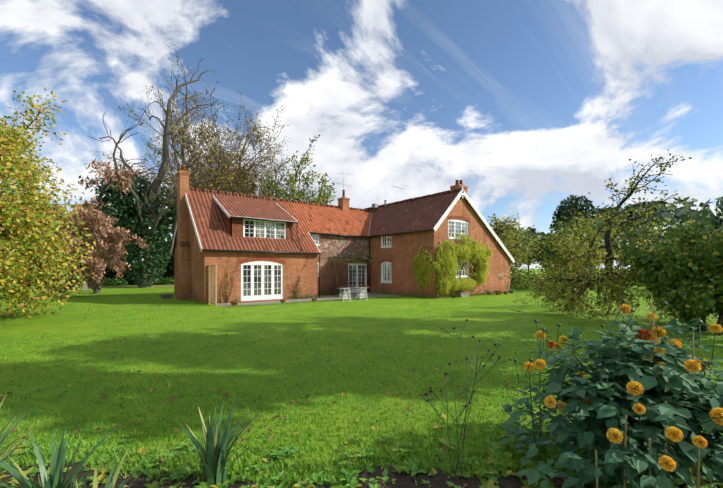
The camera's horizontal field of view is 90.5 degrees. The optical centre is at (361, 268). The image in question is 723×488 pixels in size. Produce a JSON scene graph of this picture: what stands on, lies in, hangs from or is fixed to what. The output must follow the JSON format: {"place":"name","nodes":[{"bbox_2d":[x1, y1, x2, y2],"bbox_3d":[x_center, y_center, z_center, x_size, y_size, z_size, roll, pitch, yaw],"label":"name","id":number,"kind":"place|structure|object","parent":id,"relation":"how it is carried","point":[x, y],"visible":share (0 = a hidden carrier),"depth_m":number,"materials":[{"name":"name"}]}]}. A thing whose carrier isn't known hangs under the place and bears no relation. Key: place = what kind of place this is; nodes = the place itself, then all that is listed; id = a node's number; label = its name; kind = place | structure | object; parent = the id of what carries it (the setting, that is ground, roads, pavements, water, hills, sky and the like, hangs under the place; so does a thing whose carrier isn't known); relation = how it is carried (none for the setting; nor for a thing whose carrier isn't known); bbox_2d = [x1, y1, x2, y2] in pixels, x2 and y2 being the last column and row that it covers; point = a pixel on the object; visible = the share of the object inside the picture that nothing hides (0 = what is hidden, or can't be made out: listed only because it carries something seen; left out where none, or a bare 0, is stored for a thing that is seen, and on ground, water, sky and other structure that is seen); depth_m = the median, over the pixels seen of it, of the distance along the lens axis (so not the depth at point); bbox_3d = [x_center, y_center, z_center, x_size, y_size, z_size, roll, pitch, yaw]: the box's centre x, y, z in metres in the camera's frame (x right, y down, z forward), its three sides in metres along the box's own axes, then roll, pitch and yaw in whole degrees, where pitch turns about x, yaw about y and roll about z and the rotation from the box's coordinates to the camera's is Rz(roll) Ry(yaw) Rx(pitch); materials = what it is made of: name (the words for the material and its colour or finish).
{"place":"outdoors","nodes":[
{"label":"outdoors","id":0,"kind":"place"},
{"bbox_2d":[31,285,173,289],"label":"gravel path","id":1,"kind":"structure","parent":0,"point":[120,286],"depth_m":34.76,"materials":[{"name":"beige gravel"}]},
{"bbox_2d":[174,213,316,303],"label":"block wall","id":2,"kind":"structure","parent":0,"point":[200,261],"depth_m":19.19,"materials":[{"name":"orange brick"}]},
{"bbox_2d":[217,293,404,306],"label":"patio paving","id":3,"kind":"structure","parent":0,"point":[337,296],"depth_m":20.30,"materials":[{"name":"stone"}]},
{"bbox_2d":[217,254,309,302],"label":"climbing plants","id":4,"kind":"object","parent":3,"relation":"on","point":[227,290],"visible":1,"depth_m":18.30,"materials":[{"name":"green plant"}]},
{"bbox_2d":[239,292,370,302],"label":"door steps","id":5,"kind":"structure","parent":3,"relation":"on","point":[279,299],"depth_m":19.20,"materials":[{"name":"stone"}]},
{"bbox_2d":[310,234,368,295],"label":"range wall","id":6,"kind":"structure","parent":0,"point":[337,246],"depth_m":24.16,"materials":[{"name":"grey stone"}]},
{"bbox_2d":[0,269,722,487],"bbox_3d":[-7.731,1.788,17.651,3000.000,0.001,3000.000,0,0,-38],"label":"lawn","id":7,"kind":"structure","parent":0,"point":[131,307],"depth_m":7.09,"materials":[{"name":"green plant"}]},
{"bbox_2d":[0,87,86,317],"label":"oak tree","id":8,"kind":"object","parent":7,"relation":"on","point":[17,138],"visible":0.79,"depth_m":11.70,"materials":[{"name":"green plant"}]},
{"bbox_2d":[0,137,99,317],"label":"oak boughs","id":9,"kind":"object","parent":8,"relation":"attached to","point":[6,221],"visible":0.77,"depth_m":11.64,"materials":[{"name":"green plant"}]},
{"bbox_2d":[82,279,88,289],"bbox_3d":[-22.518,1.348,29.211,0.440,0.880,0.440,0,0,-38],"label":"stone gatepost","id":10,"kind":"object","parent":7,"relation":"on","point":[85,286],"visible":0.57,"depth_m":29.09,"materials":[{"name":"beige stone"}]},
{"bbox_2d":[33,158,150,296],"bbox_3d":[-18.608,-2.578,24.463,9.428,9.185,8.360,0,0,5],"label":"copper tree","id":11,"kind":"object","parent":7,"relation":"on","point":[102,231],"visible":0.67,"depth_m":23.11,"materials":[{"name":"brown plant"}]},
{"bbox_2d":[26,249,173,286],"bbox_3d":[-45.928,-1.175,23.744,87.884,5.926,3.945,0,0,-38],"label":"hedge","id":12,"kind":"object","parent":7,"relation":"on","point":[169,272],"depth_m":38.21,"materials":[{"name":"green"}]},
{"bbox_2d":[83,58,218,287],"bbox_3d":[-20.356,-8.967,34.294,17.164,21.741,11.943,0,0,3],"label":"ivy-covered tree","id":13,"kind":"object","parent":7,"relation":"on","point":[136,209],"visible":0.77,"depth_m":32.35,"materials":[{"name":"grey plant"}]},
{"bbox_2d":[160,293,172,297],"bbox_3d":[-11.701,1.668,21.506,0.600,0.240,0.650,0,0,-38],"label":"planter","id":14,"kind":"object","parent":7,"relation":"on","point":[169,295],"visible":1,"depth_m":21.29,"materials":[{"name":"grey stone"}]},
{"bbox_2d":[175,170,190,300],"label":"chimney wall","id":15,"kind":"structure","parent":7,"relation":"on","point":[182,272],"depth_m":20.12,"materials":[{"name":"brick"}]},
{"bbox_2d":[175,241,189,247],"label":"chimney offsets","id":16,"kind":"object","parent":15,"relation":"attached to","point":[184,243],"visible":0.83,"depth_m":20.04,"materials":[{"name":"red brick"}]},
{"bbox_2d":[90,43,288,218],"bbox_3d":[-18.675,-10.261,39.230,19.769,24.140,21.767,0,0,11],"label":"tall bare tree","id":17,"kind":"object","parent":7,"relation":"on","point":[216,183],"visible":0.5,"depth_m":35.65,"materials":[{"name":"brown plant"}]},
{"bbox_2d":[208,264,216,305],"bbox_3d":[-7.168,0.803,17.246,0.070,1.970,1.240,0,0,-38],"label":"trellis panel","id":18,"kind":"object","parent":7,"relation":"on","point":[214,280],"visible":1,"depth_m":17.09,"materials":[{"name":"brown wood"}]},
{"bbox_2d":[116,91,313,237],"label":"tall bare tree","id":19,"kind":"object","parent":7,"relation":"on","point":[257,142],"visible":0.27,"depth_m":40.67,"materials":[{"name":"brown plant"}]},
{"bbox_2d":[218,135,337,203],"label":"tree","id":20,"kind":"object","parent":7,"relation":"on","point":[323,198],"visible":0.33,"depth_m":40.10,"materials":[{"name":"green plant"}]},
{"bbox_2d":[23,276,565,289],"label":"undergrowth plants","id":21,"kind":"object","parent":7,"relation":"on","point":[113,281],"visible":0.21,"depth_m":36.38,"materials":[{"name":"green plant"}]},
{"bbox_2d":[336,287,369,300],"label":"garden table trestles","id":22,"kind":"object","parent":7,"relation":"on","point":[346,295],"visible":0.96,"depth_m":20.05,"materials":[{"name":"white paint"}]},
{"bbox_2d":[0,300,707,487],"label":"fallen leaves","id":23,"kind":"object","parent":7,"relation":"on","point":[334,402],"visible":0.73,"depth_m":4.75,"materials":[{"name":"brown plant"}]},
{"bbox_2d":[0,435,722,487],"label":"soil bed","id":24,"kind":"object","parent":7,"relation":"on","point":[439,479],"visible":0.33,"depth_m":2.98,"materials":[{"name":"brown soil"}]},
{"bbox_2d":[0,394,52,455],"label":"iris","id":25,"kind":"object","parent":24,"relation":"on","point":[3,437],"visible":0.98,"depth_m":2.96,"materials":[{"name":"green plant"}]},
{"bbox_2d":[0,424,56,486],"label":"iris plant","id":26,"kind":"object","parent":24,"relation":"on","point":[4,456],"visible":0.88,"depth_m":2.60,"materials":[{"name":"green plant"}]},
{"bbox_2d":[0,420,138,487],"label":"iris plant","id":27,"kind":"object","parent":24,"relation":"on","point":[54,479],"visible":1,"depth_m":2.50,"materials":[{"name":"green plant"}]},
{"bbox_2d":[73,444,173,487],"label":"iris plant","id":28,"kind":"object","parent":24,"relation":"on","point":[112,484],"visible":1,"depth_m":2.40,"materials":[{"name":"green plant"}]},
{"bbox_2d":[161,397,262,486],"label":"iris plant","id":29,"kind":"object","parent":24,"relation":"on","point":[213,459],"visible":0.96,"depth_m":2.94,"materials":[{"name":"green plant"}]},
{"bbox_2d":[0,436,722,487],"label":"weed seedlings","id":30,"kind":"object","parent":24,"relation":"on","point":[490,475],"visible":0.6,"depth_m":3.09,"materials":[{"name":"green plant"}]},
{"bbox_2d":[420,319,510,479],"bbox_3d":[0.821,1.123,3.100,0.671,1.292,0.644,0,0,-5],"label":"verbena plant","id":31,"kind":"object","parent":24,"relation":"on","point":[472,392],"visible":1,"depth_m":3.04,"materials":[{"name":"green plant"}]},
{"bbox_2d":[496,298,722,487],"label":"dahlia bush","id":32,"kind":"object","parent":24,"relation":"on","point":[651,406],"visible":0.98,"depth_m":2.79,"materials":[{"name":"green plant"}]},
{"bbox_2d":[0,173,722,270],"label":"treeline","id":33,"kind":"structure","parent":7,"relation":"on","point":[715,216],"depth_m":49.12,"materials":[{"name":"green plant"}]},
{"bbox_2d":[230,284,513,305],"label":"plant pots","id":34,"kind":"object","parent":7,"relation":"on","point":[235,301],"visible":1,"depth_m":20.50,"materials":[{"name":"ceramic"}]},
{"bbox_2d":[370,195,509,297],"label":"wing wall","id":35,"kind":"structure","parent":7,"relation":"on","point":[401,253],"depth_m":23.47,"materials":[{"name":"orange brick"}]},
{"bbox_2d":[172,231,176,254],"bbox_3d":[-5.888,-2.722,26.393,13.894,3.720,4.020,0,0,-38],"label":"bargeboard","id":36,"kind":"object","parent":35,"relation":"attached to","point":[174,246],"depth_m":23.23,"materials":[{"name":"wood"}]},
{"bbox_2d":[186,190,370,252],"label":"main roof","id":37,"kind":"structure","parent":35,"relation":"attached to","point":[213,230],"depth_m":21.09,"materials":[{"name":"red tile"}]},
{"bbox_2d":[221,209,231,234],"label":"dormer cheeks","id":38,"kind":"object","parent":37,"relation":"on","point":[228,220],"visible":0.18,"depth_m":19.50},
{"bbox_2d":[214,196,295,220],"bbox_3d":[-6.335,-3.538,21.252,3.920,1.687,3.290,0,0,-38],"label":"roof dormer","id":39,"kind":"object","parent":37,"relation":"on","point":[249,208],"visible":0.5,"depth_m":21.02,"materials":[{"name":"red tile"}]},
{"bbox_2d":[230,218,292,239],"bbox_3d":[-5.544,-2.191,20.221,3.560,1.203,0.250,0,0,-38],"label":"dormer front","id":40,"kind":"object","parent":39,"relation":"attached to","point":[237,228],"visible":0.18,"depth_m":19.31,"materials":[{"name":"tile"}]},
{"bbox_2d":[243,219,285,238],"bbox_3d":[-5.419,-2.140,20.206,2.620,1.145,0.145,0,0,-38],"label":"dormer window frame","id":41,"kind":"object","parent":40,"relation":"in","point":[264,233],"visible":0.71,"depth_m":20.13,"materials":[{"name":"white wood"}]},
{"bbox_2d":[245,220,283,237],"bbox_3d":[-5.445,-2.162,20.240,2.330,0.890,0.001,0,0,-38],"label":"dormer window glass","id":42,"kind":"object","parent":41,"relation":"in","point":[279,228],"visible":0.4,"depth_m":20.29,"materials":[{"name":"clear glass"}]},
{"bbox_2d":[202,216,433,297],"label":"gutters and downpipes","id":43,"kind":"object","parent":35,"relation":"attached to","point":[300,244],"visible":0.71,"depth_m":20.90,"materials":[{"name":"black"}]},
{"bbox_2d":[181,165,462,196],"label":"chimney pots","id":44,"kind":"object","parent":35,"relation":"on","point":[343,193],"visible":0.81,"depth_m":23.33,"materials":[{"name":"ceramic"}]},
{"bbox_2d":[189,187,461,211],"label":"roof ridge tiles","id":45,"kind":"object","parent":35,"relation":"on","point":[303,202],"visible":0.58,"depth_m":24.22,"materials":[{"name":"red tile"}]},
{"bbox_2d":[170,186,514,262],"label":"bargeboards","id":46,"kind":"object","parent":35,"relation":"attached to","point":[462,192],"visible":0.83,"depth_m":22.10,"materials":[{"name":"white paint"}]},
{"bbox_2d":[238,216,469,264],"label":"brick arches","id":47,"kind":"structure","parent":35,"relation":"attached to","point":[283,262],"depth_m":20.06,"materials":[{"name":"red brick"}]},
{"bbox_2d":[241,219,469,300],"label":"window frames","id":48,"kind":"structure","parent":35,"relation":"attached to","point":[262,296],"depth_m":20.23,"materials":[{"name":"white wood"}]},
{"bbox_2d":[243,221,466,295],"bbox_3d":[-0.262,-0.750,23.064,13.732,4.434,4.893,0,0,-15],"label":"window glass","id":49,"kind":"object","parent":48,"relation":"in","point":[247,278],"visible":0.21,"depth_m":20.15,"materials":[{"name":"clear glass"}]},
{"bbox_2d":[288,251,506,298],"bbox_3d":[3.215,0.274,23.425,15.442,3.082,5.133,0,0,-6],"label":"climber vine","id":50,"kind":"object","parent":35,"relation":"attached to","point":[347,278],"visible":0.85,"depth_m":23.48,"materials":[{"name":"green plant"}]},
{"bbox_2d":[369,191,459,235],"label":"roof wing","id":51,"kind":"structure","parent":35,"relation":"on","point":[422,214],"depth_m":24.07,"materials":[{"name":"red tile"}]},
{"bbox_2d":[338,171,401,189],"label":"tv aerials","id":52,"kind":"object","parent":51,"relation":"on","point":[345,182],"visible":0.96,"depth_m":27.32,"materials":[{"name":"silver metal"}]},
{"bbox_2d":[372,200,386,207],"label":"roof flues","id":53,"kind":"object","parent":51,"relation":"on","point":[374,205],"visible":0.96,"depth_m":28.48,"materials":[{"name":"grey metal"}]},
{"bbox_2d":[337,184,467,211],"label":"chimney stacks","id":54,"kind":"object","parent":51,"relation":"on","point":[343,202],"depth_m":26.98,"materials":[{"name":"brick"}]},
{"bbox_2d":[463,195,510,260],"bbox_3d":[4.911,-2.723,29.322,6.070,4.438,12.530,0,0,-38],"label":"bargeboard","id":55,"kind":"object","parent":35,"relation":"attached to","point":[486,227],"depth_m":24.30,"materials":[{"name":"white wood"}]},
{"bbox_2d":[412,225,495,294],"bbox_3d":[6.095,-0.391,22.608,6.100,4.417,2.839,0,0,-38],"label":"climbing wisteria","id":56,"kind":"object","parent":7,"relation":"on","point":[449,281],"visible":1,"depth_m":21.59,"materials":[{"name":"green plant"}]},
{"bbox_2d":[456,292,469,296],"bbox_3d":[6.302,1.653,22.282,0.900,0.270,0.450,0,0,-38],"label":"stone trough","id":57,"kind":"object","parent":7,"relation":"on","point":[463,294],"visible":0.93,"depth_m":22.11,"materials":[{"name":"beige stone"}]},
{"bbox_2d":[487,213,541,287],"bbox_3d":[11.776,-1.541,32.181,9.120,7.342,10.264,0,0,-6],"label":"apple tree","id":58,"kind":"object","parent":7,"relation":"on","point":[510,245],"visible":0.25,"depth_m":31.24,"materials":[{"name":"green plant"}]},
{"bbox_2d":[549,195,599,274],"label":"cypress tree","id":59,"kind":"object","parent":7,"relation":"on","point":[564,208],"visible":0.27,"depth_m":58.52,"materials":[{"name":"green plant"}]},
{"bbox_2d":[532,204,630,289],"bbox_3d":[18.344,-1.556,29.740,8.008,7.068,6.764,0,0,-38],"label":"apple tree","id":60,"kind":"object","parent":7,"relation":"on","point":[581,245],"visible":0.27,"depth_m":29.18,"materials":[{"name":"green plant"}]},
{"bbox_2d":[499,149,716,324],"bbox_3d":[8.392,-0.933,13.879,6.125,5.815,8.014,0,0,-21],"label":"apple tree","id":61,"kind":"object","parent":7,"relation":"on","point":[611,278],"visible":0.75,"depth_m":12.56,"materials":[{"name":"green plant"}]},
{"bbox_2d":[624,200,665,224],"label":"scots pine tree","id":62,"kind":"object","parent":7,"relation":"on","point":[633,205],"visible":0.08,"depth_m":63.22,"materials":[{"name":"green plant"}]},
{"bbox_2d":[617,210,722,335],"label":"hazel shrub","id":63,"kind":"object","parent":7,"relation":"on","point":[684,280],"visible":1,"depth_m":9.74,"materials":[{"name":"green plant"}]},
{"bbox_2d":[0,0,722,268],"label":"sky","id":64,"kind":"structure","parent":0,"point":[533,105],"materials":[{"name":"blue"}]}
]}

